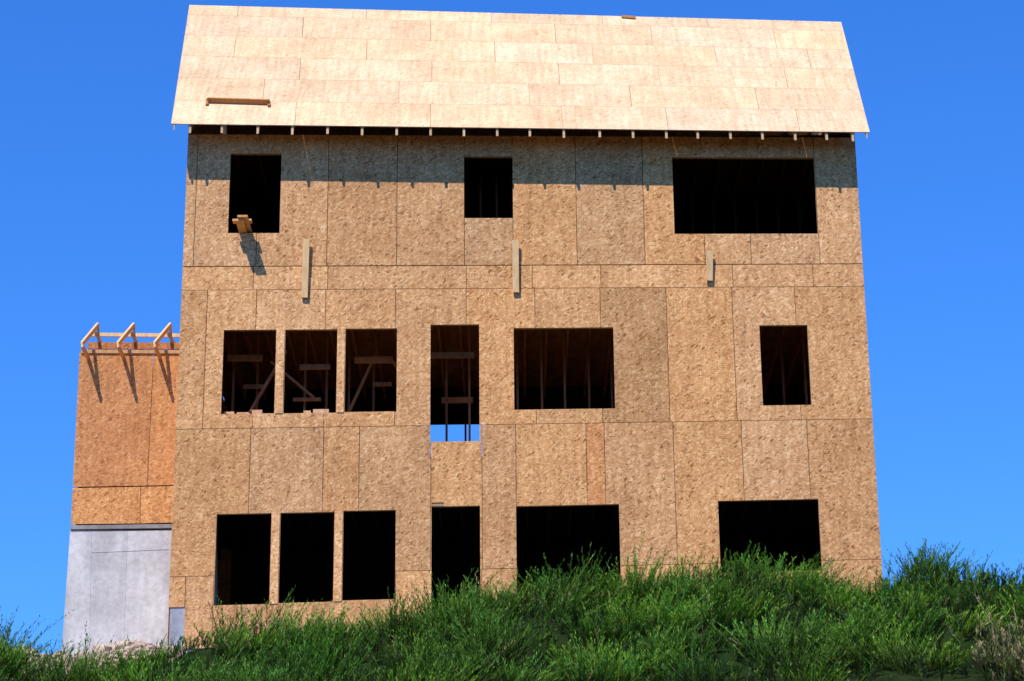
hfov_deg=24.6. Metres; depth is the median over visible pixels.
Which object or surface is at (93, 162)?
sky
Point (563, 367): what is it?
house body
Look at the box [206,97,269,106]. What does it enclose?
lumber plank
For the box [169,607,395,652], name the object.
foundation
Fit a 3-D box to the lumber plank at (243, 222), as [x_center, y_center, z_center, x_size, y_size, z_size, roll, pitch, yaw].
[-4.838,-2.009,42.439,0.340,0.124,1.220,-1,-20,0]
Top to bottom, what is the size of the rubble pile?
1.182 m
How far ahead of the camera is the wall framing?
41.79 m
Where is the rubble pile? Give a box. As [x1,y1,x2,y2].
[15,639,182,668]
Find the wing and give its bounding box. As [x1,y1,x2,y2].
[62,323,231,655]
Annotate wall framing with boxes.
[177,138,838,606]
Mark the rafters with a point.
(730, 133)
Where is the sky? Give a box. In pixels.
[0,0,1023,653]
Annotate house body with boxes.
[167,125,882,645]
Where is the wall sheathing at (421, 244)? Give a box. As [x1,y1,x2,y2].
[169,134,882,648]
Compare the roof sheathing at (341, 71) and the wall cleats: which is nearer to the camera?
the wall cleats
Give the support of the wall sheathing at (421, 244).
attached to the wall framing
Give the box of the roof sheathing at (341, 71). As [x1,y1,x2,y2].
[171,5,869,138]
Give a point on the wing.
(118, 574)
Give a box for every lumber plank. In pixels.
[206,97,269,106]
[232,215,251,232]
[622,15,635,18]
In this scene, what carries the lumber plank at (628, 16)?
on the roof sheathing at (341, 71)
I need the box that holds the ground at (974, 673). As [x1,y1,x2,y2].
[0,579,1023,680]
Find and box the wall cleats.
[301,239,712,297]
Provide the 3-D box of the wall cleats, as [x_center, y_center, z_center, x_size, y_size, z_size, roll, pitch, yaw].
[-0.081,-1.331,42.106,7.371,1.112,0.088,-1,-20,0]
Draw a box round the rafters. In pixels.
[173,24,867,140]

